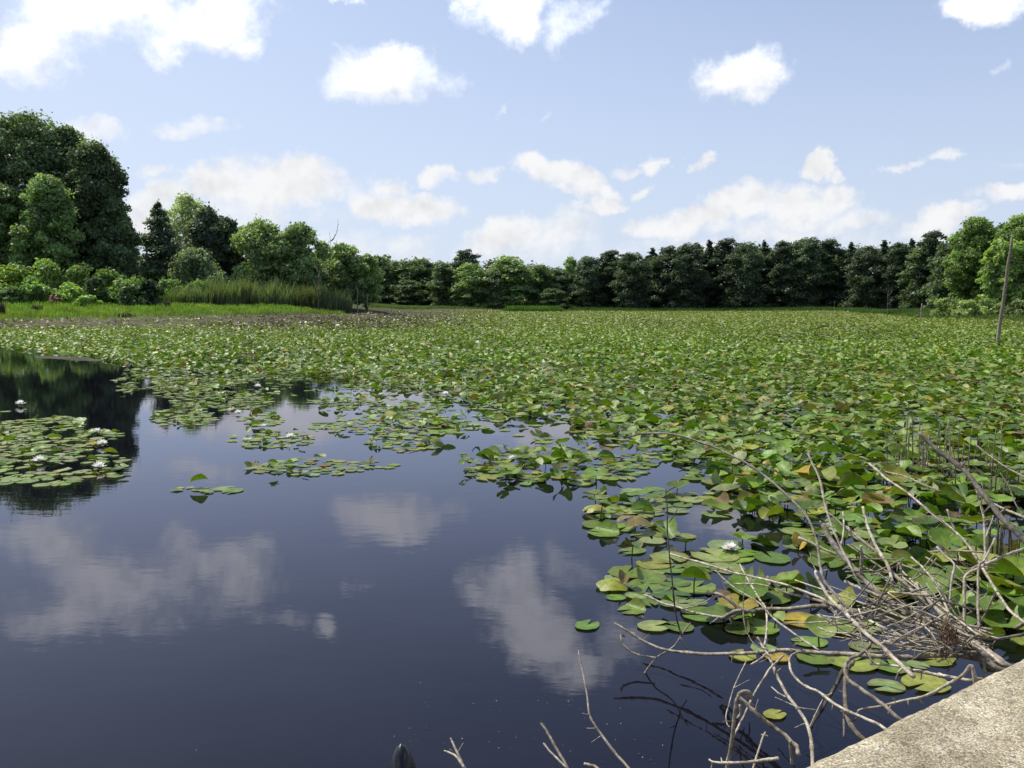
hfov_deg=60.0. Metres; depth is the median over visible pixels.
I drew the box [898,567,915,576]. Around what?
lily pad
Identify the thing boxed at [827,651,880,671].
lily pad
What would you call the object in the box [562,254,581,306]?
leafy tree
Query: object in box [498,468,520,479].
lily pad
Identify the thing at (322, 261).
leafy tree
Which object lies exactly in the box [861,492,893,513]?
lily pad
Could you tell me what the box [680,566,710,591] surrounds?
lily pad
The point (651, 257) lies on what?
pine tree
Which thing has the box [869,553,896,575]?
lily pad
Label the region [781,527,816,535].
lily pad
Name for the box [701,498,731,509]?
lily pad
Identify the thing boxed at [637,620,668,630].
lily pad
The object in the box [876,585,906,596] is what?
lily pad
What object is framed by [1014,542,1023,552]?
lily pad
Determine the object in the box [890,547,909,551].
lily pad
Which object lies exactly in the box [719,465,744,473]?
lily pad
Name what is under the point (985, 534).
dead branch
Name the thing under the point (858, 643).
lily pad
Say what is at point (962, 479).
lily pad
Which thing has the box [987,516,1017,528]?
lily pad
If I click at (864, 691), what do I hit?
dead branch
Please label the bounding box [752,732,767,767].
dead branch
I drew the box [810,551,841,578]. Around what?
lily pad
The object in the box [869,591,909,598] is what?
lily pad
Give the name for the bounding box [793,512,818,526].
lily pad
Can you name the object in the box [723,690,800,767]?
bent stick
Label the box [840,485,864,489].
lily pad
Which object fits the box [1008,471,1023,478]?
lily pad
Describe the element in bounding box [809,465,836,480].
lily pad
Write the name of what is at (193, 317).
dead stalks
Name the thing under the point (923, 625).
dead twig
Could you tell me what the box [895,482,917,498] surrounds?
lily pad
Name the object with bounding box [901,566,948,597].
lily pad
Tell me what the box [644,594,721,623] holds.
dead branch
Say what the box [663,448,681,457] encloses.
lily pad
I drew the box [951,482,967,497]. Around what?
lily pad
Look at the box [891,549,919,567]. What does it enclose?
lily pad
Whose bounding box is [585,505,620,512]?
lily pad
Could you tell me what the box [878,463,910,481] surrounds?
lily pad
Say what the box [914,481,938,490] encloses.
lily pad
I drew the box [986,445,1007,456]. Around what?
lily pad
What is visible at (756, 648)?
lily pad
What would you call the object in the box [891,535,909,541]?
lily pad
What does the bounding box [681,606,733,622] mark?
lily pad
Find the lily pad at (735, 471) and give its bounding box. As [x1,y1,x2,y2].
[731,466,748,474]
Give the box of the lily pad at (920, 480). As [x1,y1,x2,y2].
[903,478,928,490]
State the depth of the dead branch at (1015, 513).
4.28 m
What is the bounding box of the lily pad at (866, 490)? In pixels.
[859,488,874,492]
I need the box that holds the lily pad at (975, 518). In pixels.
[960,515,992,527]
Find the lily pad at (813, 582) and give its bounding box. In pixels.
[804,572,824,596]
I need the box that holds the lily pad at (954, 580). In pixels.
[947,576,959,586]
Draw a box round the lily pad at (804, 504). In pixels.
[789,499,822,522]
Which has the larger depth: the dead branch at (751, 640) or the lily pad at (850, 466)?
the lily pad at (850, 466)
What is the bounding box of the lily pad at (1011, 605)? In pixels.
[1005,600,1015,610]
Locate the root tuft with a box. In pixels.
[926,615,976,664]
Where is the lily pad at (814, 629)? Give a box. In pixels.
[804,615,839,648]
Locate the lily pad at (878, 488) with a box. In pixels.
[866,486,886,492]
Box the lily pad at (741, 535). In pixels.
[731,531,756,543]
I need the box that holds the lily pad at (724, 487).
[709,483,739,491]
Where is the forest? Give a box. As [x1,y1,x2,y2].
[347,241,952,307]
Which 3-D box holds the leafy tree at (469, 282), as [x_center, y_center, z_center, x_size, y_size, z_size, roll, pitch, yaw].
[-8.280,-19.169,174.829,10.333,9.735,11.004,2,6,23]
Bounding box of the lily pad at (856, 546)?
[839,542,872,562]
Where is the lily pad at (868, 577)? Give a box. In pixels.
[847,573,889,594]
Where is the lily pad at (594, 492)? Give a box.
[582,490,605,503]
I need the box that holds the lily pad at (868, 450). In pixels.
[864,448,881,460]
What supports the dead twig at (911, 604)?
on the dead twig at (884, 599)
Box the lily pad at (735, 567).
[706,562,744,573]
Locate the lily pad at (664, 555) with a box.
[650,551,689,562]
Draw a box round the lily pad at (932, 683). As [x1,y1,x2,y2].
[901,672,950,692]
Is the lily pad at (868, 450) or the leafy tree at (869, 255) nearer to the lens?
the lily pad at (868, 450)
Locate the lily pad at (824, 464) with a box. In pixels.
[821,461,844,467]
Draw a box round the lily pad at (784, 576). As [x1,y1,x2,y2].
[773,570,798,594]
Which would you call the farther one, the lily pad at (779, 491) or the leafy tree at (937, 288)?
the leafy tree at (937, 288)
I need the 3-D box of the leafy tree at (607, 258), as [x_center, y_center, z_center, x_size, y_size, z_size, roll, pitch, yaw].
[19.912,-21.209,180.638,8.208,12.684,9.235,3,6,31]
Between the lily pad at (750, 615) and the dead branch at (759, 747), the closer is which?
the dead branch at (759, 747)
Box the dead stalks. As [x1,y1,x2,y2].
[1,309,488,327]
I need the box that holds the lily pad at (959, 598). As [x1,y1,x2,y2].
[951,590,979,604]
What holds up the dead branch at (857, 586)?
on the dead twig at (876, 605)
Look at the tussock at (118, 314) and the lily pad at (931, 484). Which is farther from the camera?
the tussock at (118, 314)
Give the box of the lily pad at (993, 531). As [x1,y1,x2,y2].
[972,528,999,534]
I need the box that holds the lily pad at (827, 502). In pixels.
[826,498,841,506]
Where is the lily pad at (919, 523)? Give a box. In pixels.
[915,520,940,543]
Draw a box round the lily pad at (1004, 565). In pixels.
[984,556,1023,578]
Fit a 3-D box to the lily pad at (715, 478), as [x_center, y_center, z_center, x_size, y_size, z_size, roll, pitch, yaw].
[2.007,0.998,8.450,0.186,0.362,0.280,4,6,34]
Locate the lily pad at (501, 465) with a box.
[497,463,514,469]
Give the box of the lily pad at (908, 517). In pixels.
[904,516,918,519]
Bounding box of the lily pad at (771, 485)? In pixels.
[765,482,784,489]
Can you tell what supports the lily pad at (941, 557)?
on the water
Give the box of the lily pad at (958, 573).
[931,565,965,577]
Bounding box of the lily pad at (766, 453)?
[758,450,776,458]
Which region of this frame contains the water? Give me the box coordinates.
[0,312,1023,767]
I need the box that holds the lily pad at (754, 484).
[748,477,774,492]
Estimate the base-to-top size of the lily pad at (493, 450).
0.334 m
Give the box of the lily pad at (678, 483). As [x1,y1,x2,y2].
[666,480,689,492]
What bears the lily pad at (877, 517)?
on the water
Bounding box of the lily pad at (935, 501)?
[919,492,951,505]
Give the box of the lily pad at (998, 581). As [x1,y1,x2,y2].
[990,576,1023,597]
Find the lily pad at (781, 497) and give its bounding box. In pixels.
[770,494,790,503]
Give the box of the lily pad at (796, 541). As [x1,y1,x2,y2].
[792,531,811,549]
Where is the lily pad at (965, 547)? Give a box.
[952,545,982,560]
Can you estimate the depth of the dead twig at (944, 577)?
3.74 m
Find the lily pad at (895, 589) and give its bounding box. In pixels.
[879,572,906,590]
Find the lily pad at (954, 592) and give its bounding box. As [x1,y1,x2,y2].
[942,587,959,599]
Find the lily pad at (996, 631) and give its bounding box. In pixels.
[978,626,1005,648]
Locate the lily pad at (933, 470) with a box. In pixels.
[917,468,940,472]
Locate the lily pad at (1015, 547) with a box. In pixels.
[986,536,1017,549]
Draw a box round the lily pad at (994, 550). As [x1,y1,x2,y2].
[987,547,1014,554]
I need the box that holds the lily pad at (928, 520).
[912,515,943,539]
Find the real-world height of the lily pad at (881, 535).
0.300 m
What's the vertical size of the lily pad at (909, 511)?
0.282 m
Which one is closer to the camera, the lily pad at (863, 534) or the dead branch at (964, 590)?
the dead branch at (964, 590)
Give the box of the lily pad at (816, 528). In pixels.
[805,527,823,540]
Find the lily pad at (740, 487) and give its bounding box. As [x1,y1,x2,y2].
[728,485,741,494]
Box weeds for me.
[0,287,179,303]
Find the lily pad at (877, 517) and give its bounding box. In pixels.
[873,509,891,523]
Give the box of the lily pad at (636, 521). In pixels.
[617,516,650,531]
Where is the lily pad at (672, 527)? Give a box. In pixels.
[653,517,676,538]
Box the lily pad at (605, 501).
[588,495,616,513]
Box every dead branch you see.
[614,622,996,672]
[628,431,902,720]
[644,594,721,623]
[664,486,682,636]
[670,553,887,630]
[708,756,778,767]
[714,592,919,638]
[715,570,819,650]
[725,653,766,726]
[735,654,783,734]
[736,577,768,650]
[739,564,767,646]
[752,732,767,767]
[755,637,822,765]
[766,576,913,627]
[788,651,886,729]
[798,536,836,555]
[801,453,862,577]
[810,668,843,728]
[814,570,915,679]
[817,611,876,644]
[819,520,1005,671]
[829,513,1011,665]
[839,659,865,739]
[840,511,844,544]
[844,580,878,596]
[856,506,893,582]
[856,664,977,713]
[868,463,1023,621]
[870,663,983,681]
[880,613,944,646]
[886,471,940,491]
[887,603,932,626]
[889,591,930,596]
[911,556,954,618]
[914,582,1000,666]
[917,431,1023,542]
[930,587,960,598]
[934,598,987,612]
[936,546,964,614]
[958,548,1023,622]
[968,538,995,677]
[972,641,1009,666]
[973,633,1023,640]
[974,443,1023,477]
[976,478,997,570]
[994,503,1023,518]
[1000,472,1023,515]
[1014,621,1023,629]
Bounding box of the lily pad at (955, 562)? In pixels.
[943,559,974,576]
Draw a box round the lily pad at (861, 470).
[851,464,867,474]
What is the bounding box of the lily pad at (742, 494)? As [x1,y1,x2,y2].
[737,489,758,501]
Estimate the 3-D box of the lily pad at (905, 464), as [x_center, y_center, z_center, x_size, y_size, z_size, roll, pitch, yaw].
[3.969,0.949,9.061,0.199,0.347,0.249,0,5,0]
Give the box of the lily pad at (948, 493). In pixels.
[932,487,965,509]
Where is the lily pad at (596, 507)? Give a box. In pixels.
[582,504,604,512]
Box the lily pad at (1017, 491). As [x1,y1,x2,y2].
[1004,487,1023,506]
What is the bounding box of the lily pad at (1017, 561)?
[995,555,1023,583]
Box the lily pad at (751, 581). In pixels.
[729,580,774,590]
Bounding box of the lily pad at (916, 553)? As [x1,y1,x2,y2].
[908,546,935,562]
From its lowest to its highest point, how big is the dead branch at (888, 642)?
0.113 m
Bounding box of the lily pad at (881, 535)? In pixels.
[871,528,898,551]
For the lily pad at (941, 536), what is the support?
on the water
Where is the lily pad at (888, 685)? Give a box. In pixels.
[867,678,905,691]
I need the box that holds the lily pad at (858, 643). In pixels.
[848,641,879,651]
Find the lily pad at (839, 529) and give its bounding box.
[829,524,848,539]
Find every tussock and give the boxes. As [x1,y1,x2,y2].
[0,301,7,314]
[30,305,43,309]
[113,312,135,316]
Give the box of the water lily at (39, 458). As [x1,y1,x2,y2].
[31,455,44,461]
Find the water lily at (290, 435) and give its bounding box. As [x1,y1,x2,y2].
[285,433,294,438]
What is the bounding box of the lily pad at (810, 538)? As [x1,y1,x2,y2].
[791,534,825,546]
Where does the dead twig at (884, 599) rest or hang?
on the dead branch at (837, 632)
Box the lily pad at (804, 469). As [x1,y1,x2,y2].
[793,463,820,472]
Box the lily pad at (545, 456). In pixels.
[536,453,556,465]
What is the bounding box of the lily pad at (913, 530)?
[896,525,921,542]
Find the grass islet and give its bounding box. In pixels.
[501,305,566,311]
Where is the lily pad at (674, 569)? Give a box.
[660,564,686,572]
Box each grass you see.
[0,300,344,321]
[362,303,503,309]
[568,306,935,314]
[889,311,1023,321]
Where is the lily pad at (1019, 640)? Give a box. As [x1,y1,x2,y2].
[1010,636,1023,644]
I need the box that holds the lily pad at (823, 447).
[817,443,839,452]
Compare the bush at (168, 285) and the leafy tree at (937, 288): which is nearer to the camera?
the bush at (168, 285)
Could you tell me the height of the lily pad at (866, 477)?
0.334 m
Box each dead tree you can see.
[316,260,324,309]
[318,226,338,290]
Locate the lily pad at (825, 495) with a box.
[812,494,830,498]
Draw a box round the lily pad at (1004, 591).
[979,580,1022,599]
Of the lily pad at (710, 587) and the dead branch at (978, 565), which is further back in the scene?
the lily pad at (710, 587)
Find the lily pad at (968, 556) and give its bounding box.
[959,549,1001,583]
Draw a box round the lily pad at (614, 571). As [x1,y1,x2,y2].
[608,565,646,577]
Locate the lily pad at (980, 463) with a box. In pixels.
[965,461,983,469]
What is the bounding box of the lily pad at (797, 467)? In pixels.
[791,462,810,470]
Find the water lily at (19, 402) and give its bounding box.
[15,400,26,404]
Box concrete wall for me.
[807,659,1023,767]
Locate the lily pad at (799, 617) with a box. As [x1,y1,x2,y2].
[784,612,812,627]
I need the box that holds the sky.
[0,0,1023,271]
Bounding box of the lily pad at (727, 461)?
[718,456,734,466]
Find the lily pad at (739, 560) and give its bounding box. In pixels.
[719,552,754,562]
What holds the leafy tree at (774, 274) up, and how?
on the ground at (185, 322)
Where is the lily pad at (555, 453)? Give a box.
[550,450,571,462]
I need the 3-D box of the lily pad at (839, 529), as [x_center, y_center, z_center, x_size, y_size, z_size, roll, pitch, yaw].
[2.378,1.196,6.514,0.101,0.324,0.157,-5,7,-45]
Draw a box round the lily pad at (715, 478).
[711,469,734,483]
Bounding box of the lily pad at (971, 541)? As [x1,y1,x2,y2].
[959,537,986,548]
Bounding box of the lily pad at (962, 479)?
[948,476,970,483]
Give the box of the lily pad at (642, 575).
[636,564,666,582]
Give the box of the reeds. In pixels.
[164,271,355,312]
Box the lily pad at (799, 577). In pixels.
[765,570,804,583]
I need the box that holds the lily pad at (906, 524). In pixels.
[894,522,926,539]
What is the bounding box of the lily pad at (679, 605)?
[660,599,690,607]
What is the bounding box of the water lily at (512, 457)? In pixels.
[506,454,516,459]
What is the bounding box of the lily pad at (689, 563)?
[682,561,717,571]
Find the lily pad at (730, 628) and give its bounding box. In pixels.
[724,619,749,634]
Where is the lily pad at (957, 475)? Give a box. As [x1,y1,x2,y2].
[947,463,969,477]
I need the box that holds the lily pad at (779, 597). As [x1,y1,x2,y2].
[755,591,790,603]
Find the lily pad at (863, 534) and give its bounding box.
[848,530,878,540]
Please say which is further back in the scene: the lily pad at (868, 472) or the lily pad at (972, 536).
the lily pad at (868, 472)
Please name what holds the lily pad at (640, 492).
on the water
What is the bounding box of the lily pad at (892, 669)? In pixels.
[870,659,910,672]
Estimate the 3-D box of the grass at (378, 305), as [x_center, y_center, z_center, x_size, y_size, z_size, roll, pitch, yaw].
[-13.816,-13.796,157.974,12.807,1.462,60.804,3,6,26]
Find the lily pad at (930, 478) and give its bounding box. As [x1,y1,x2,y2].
[927,477,947,487]
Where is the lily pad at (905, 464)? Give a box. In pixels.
[896,460,912,468]
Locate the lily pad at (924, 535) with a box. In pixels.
[915,533,928,546]
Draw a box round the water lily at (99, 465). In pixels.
[90,461,106,468]
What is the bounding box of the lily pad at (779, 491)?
[777,490,791,502]
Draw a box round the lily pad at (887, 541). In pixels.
[877,537,907,551]
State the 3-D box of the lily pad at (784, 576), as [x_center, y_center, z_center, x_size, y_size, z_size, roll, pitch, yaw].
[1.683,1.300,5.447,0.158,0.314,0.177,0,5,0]
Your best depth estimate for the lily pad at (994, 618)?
4.90 m
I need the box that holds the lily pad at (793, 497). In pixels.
[779,495,803,507]
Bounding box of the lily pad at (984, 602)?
[968,596,1004,622]
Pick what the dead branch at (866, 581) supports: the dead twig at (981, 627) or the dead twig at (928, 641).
the dead twig at (981, 627)
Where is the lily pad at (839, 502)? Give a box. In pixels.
[825,499,852,515]
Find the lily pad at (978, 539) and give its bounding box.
[974,534,995,550]
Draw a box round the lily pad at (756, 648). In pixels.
[750,643,777,650]
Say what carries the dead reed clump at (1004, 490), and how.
in the water
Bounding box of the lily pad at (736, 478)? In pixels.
[733,475,744,483]
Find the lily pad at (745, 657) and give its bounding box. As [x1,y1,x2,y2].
[729,649,755,660]
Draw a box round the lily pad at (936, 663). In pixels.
[918,652,956,665]
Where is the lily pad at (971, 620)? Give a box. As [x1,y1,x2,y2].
[942,605,976,624]
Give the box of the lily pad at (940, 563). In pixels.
[921,554,946,569]
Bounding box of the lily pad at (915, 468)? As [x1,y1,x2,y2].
[908,466,930,474]
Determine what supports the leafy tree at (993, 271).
on the ground at (185, 322)
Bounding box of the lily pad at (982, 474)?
[979,466,998,481]
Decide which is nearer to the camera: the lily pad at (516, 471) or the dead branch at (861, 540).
the dead branch at (861, 540)
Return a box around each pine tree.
[132,199,184,283]
[633,247,666,307]
[696,239,724,307]
[747,239,777,306]
[823,241,870,307]
[858,240,896,302]
[890,238,917,303]
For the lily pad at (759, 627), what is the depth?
4.91 m
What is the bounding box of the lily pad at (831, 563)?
[808,556,844,567]
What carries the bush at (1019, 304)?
on the ground at (185, 322)
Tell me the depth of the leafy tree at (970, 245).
109.95 m
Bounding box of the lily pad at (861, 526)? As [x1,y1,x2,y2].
[851,524,875,529]
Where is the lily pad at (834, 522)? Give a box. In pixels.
[825,517,847,526]
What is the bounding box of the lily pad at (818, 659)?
[796,649,834,663]
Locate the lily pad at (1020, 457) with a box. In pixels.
[1015,451,1023,461]
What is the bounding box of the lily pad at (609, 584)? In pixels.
[596,579,629,590]
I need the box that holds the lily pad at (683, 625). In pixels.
[665,621,693,631]
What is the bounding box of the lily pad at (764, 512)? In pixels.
[758,504,783,523]
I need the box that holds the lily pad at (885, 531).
[862,529,890,538]
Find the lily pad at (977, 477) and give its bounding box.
[962,473,988,480]
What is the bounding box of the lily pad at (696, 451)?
[688,449,704,462]
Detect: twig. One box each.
[444,738,465,767]
[540,722,568,767]
[578,651,629,767]
[584,762,598,767]
[782,620,974,640]
[795,580,964,641]
[817,614,882,634]
[818,612,867,639]
[818,616,968,657]
[820,625,958,652]
[823,615,875,625]
[825,626,956,649]
[827,608,881,618]
[828,577,874,623]
[830,586,992,630]
[832,594,853,625]
[840,622,875,641]
[842,558,895,560]
[844,595,888,638]
[845,570,909,577]
[847,544,967,632]
[851,569,886,610]
[851,601,918,625]
[854,597,992,645]
[854,606,945,634]
[854,644,921,654]
[857,584,893,612]
[857,586,926,606]
[858,594,974,637]
[858,625,873,662]
[861,577,893,634]
[861,590,922,610]
[862,607,898,621]
[863,566,992,638]
[866,624,962,644]
[869,563,901,575]
[869,569,904,588]
[869,631,893,637]
[869,648,911,659]
[873,557,904,572]
[873,598,993,634]
[875,603,962,630]
[876,628,992,648]
[877,639,976,652]
[879,622,965,647]
[882,627,919,656]
[884,623,920,633]
[887,592,970,636]
[891,629,921,646]
[893,632,933,647]
[894,597,921,621]
[897,562,949,588]
[897,647,943,652]
[899,596,942,632]
[900,554,934,587]
[902,576,978,635]
[907,646,957,655]
[912,558,937,579]
[912,644,945,659]
[913,637,952,650]
[919,573,989,637]
[920,640,963,656]
[921,623,938,646]
[925,556,975,594]
[926,608,972,656]
[929,535,969,570]
[929,550,983,557]
[930,573,961,586]
[931,601,982,636]
[932,580,959,619]
[937,636,973,661]
[937,649,962,654]
[947,624,981,671]
[957,606,977,657]
[976,593,998,625]
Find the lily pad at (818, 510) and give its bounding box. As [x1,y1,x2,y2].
[796,505,825,514]
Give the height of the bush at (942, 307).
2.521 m
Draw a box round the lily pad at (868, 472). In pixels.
[863,466,881,483]
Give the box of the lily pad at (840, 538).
[835,536,851,544]
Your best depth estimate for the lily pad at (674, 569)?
5.97 m
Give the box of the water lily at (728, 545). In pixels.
[720,541,739,551]
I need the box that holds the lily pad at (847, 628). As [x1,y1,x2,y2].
[822,619,856,632]
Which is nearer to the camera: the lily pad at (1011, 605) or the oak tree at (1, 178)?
the lily pad at (1011, 605)
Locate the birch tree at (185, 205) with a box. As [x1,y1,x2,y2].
[165,191,206,251]
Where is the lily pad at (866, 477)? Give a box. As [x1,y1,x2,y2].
[860,471,876,480]
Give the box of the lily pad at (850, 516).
[839,513,871,525]
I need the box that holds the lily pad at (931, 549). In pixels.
[927,540,948,552]
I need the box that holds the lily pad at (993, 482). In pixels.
[983,477,1007,488]
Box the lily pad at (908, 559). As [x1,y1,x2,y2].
[892,552,915,566]
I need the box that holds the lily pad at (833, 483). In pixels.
[823,480,848,491]
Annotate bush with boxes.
[0,261,34,287]
[0,285,25,303]
[15,275,56,302]
[31,257,64,292]
[48,293,66,304]
[50,261,99,294]
[54,281,85,303]
[72,294,103,305]
[80,276,113,302]
[93,267,126,291]
[102,277,143,302]
[116,284,151,306]
[135,278,164,305]
[158,276,184,294]
[182,278,208,290]
[929,297,960,315]
[950,299,988,315]
[978,297,1004,314]
[998,299,1023,315]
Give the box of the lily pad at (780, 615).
[769,611,784,627]
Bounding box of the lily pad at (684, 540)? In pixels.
[675,539,698,547]
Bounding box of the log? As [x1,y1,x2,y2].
[390,744,415,767]
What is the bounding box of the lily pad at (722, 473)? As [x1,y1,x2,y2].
[708,470,727,484]
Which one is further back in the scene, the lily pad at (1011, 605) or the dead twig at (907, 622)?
the lily pad at (1011, 605)
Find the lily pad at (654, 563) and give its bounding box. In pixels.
[635,558,673,568]
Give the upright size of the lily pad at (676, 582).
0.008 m
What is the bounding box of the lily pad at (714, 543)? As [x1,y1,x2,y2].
[707,540,743,549]
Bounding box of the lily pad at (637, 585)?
[628,578,670,593]
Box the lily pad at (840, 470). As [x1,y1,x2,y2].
[824,466,850,476]
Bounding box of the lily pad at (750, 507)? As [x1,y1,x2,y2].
[732,499,755,514]
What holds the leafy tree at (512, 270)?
on the ground at (185, 322)
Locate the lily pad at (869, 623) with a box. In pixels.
[841,619,884,631]
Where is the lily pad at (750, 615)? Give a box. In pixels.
[715,602,754,616]
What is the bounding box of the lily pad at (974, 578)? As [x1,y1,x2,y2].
[948,573,980,580]
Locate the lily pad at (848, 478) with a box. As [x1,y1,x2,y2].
[837,472,867,489]
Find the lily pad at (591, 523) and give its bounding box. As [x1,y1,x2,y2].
[582,520,603,527]
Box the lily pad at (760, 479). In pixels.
[757,469,782,487]
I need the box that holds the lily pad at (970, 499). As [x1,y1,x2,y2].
[955,495,986,506]
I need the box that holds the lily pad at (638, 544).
[625,537,642,557]
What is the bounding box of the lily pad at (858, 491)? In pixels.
[844,484,863,498]
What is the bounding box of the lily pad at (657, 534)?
[644,528,680,537]
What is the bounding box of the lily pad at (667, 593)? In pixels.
[652,589,690,599]
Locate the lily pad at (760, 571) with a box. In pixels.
[748,566,763,579]
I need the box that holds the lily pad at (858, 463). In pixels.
[850,461,867,474]
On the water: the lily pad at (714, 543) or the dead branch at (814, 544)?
the lily pad at (714, 543)
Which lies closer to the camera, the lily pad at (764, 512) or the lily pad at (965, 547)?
the lily pad at (965, 547)
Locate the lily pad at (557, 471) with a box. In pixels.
[553,463,572,481]
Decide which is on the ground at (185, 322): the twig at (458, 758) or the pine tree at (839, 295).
the pine tree at (839, 295)
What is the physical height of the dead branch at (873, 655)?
0.648 m
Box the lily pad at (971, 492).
[966,490,980,498]
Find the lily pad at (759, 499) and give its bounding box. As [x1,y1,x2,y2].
[744,494,767,512]
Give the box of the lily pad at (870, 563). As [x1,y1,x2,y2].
[853,560,890,566]
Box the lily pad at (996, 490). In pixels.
[983,487,999,491]
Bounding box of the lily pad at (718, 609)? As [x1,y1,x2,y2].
[700,604,748,622]
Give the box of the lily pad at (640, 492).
[626,489,651,498]
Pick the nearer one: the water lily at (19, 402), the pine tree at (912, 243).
the water lily at (19, 402)
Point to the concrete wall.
(979, 724)
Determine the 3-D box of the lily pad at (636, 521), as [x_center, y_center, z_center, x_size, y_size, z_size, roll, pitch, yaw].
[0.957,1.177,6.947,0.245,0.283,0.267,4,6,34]
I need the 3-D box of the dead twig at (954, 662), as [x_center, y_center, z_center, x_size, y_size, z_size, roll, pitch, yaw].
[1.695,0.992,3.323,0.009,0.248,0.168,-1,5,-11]
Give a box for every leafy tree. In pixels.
[164,245,229,285]
[181,201,236,277]
[211,213,247,278]
[226,213,288,287]
[272,221,332,291]
[313,248,334,290]
[320,242,372,304]
[351,253,385,310]
[359,254,399,303]
[382,260,423,303]
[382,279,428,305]
[398,257,435,304]
[423,261,458,305]
[448,262,490,307]
[449,249,487,305]
[476,271,512,308]
[480,253,543,306]
[520,263,563,305]
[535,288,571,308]
[541,269,577,308]
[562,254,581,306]
[564,256,611,308]
[593,250,624,307]
[606,252,655,308]
[647,245,685,308]
[660,242,716,309]
[705,236,743,308]
[718,241,772,309]
[762,240,803,307]
[775,236,834,307]
[809,237,847,307]
[838,245,888,308]
[876,242,914,308]
[894,246,937,308]
[911,230,947,307]
[920,241,953,308]
[941,216,998,308]
[975,238,1022,309]
[981,213,1023,309]
[995,222,1004,240]
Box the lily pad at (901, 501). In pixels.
[887,494,907,506]
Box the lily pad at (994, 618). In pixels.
[980,603,1023,630]
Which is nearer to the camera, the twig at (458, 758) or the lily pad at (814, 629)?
the twig at (458, 758)
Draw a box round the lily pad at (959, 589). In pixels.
[948,584,981,596]
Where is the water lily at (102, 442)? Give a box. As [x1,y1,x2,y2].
[96,439,107,445]
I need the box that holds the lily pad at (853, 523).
[847,521,862,526]
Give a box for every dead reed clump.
[828,414,1016,477]
[932,437,1002,468]
[937,478,983,490]
[951,517,1023,584]
[955,459,1023,505]
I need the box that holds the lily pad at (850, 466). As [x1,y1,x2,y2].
[839,462,862,471]
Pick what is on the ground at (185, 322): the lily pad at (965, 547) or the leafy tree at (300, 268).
the leafy tree at (300, 268)
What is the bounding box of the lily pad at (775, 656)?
[762,652,788,660]
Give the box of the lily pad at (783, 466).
[770,460,789,473]
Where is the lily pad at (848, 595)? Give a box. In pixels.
[823,587,855,604]
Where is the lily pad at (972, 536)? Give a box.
[961,534,975,538]
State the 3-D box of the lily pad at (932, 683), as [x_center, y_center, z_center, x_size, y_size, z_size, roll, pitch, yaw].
[1.952,1.409,4.194,0.227,0.009,0.213,0,5,0]
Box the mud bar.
[36,356,104,360]
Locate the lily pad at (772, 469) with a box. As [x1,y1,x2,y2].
[759,463,777,472]
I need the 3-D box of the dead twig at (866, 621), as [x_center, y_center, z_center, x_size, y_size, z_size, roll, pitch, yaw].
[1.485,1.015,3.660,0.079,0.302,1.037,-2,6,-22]
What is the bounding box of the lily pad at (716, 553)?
[690,547,739,561]
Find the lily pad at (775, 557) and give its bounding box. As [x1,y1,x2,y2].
[753,551,790,562]
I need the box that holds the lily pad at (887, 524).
[879,520,916,539]
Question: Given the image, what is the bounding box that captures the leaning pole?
[996,238,1013,339]
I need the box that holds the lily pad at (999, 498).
[986,492,1015,510]
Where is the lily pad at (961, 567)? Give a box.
[959,566,974,571]
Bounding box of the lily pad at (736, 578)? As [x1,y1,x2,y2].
[728,570,767,597]
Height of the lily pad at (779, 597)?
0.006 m
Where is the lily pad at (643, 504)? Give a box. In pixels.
[631,499,653,511]
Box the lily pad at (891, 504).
[859,492,894,513]
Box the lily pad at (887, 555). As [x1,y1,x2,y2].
[870,547,906,569]
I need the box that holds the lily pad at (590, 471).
[583,466,607,484]
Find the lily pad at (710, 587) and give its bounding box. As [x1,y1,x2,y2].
[676,580,715,593]
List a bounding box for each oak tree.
[0,106,73,262]
[0,154,23,241]
[0,182,38,285]
[7,173,89,282]
[25,123,89,265]
[55,136,141,288]
[88,197,143,289]
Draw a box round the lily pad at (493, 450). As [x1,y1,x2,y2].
[480,446,501,460]
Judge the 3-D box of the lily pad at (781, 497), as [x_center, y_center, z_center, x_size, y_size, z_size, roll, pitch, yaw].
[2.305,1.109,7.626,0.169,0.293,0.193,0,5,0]
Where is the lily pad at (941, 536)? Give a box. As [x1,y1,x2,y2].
[929,527,969,549]
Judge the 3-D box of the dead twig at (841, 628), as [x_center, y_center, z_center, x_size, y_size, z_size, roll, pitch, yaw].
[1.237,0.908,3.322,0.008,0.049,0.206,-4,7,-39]
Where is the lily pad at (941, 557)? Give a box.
[923,549,951,561]
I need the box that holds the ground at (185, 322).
[0,303,937,330]
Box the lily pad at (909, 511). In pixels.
[903,507,925,515]
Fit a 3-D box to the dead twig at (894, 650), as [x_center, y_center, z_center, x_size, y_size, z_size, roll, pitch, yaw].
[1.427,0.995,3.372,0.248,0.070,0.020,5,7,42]
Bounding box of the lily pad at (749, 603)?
[717,593,758,608]
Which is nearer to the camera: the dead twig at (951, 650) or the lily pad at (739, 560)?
the dead twig at (951, 650)
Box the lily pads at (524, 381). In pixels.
[0,309,1023,718]
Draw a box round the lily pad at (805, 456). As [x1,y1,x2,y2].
[802,453,820,461]
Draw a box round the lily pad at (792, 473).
[778,471,797,475]
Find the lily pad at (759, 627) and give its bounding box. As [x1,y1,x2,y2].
[731,617,779,633]
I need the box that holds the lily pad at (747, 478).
[735,474,757,492]
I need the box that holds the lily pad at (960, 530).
[938,523,969,544]
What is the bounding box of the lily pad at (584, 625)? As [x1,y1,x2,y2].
[575,619,599,629]
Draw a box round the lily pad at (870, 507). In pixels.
[854,503,882,523]
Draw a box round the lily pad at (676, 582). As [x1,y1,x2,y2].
[660,578,690,586]
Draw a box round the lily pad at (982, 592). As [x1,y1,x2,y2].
[973,584,1007,596]
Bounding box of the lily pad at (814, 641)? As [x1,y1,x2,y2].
[791,636,827,646]

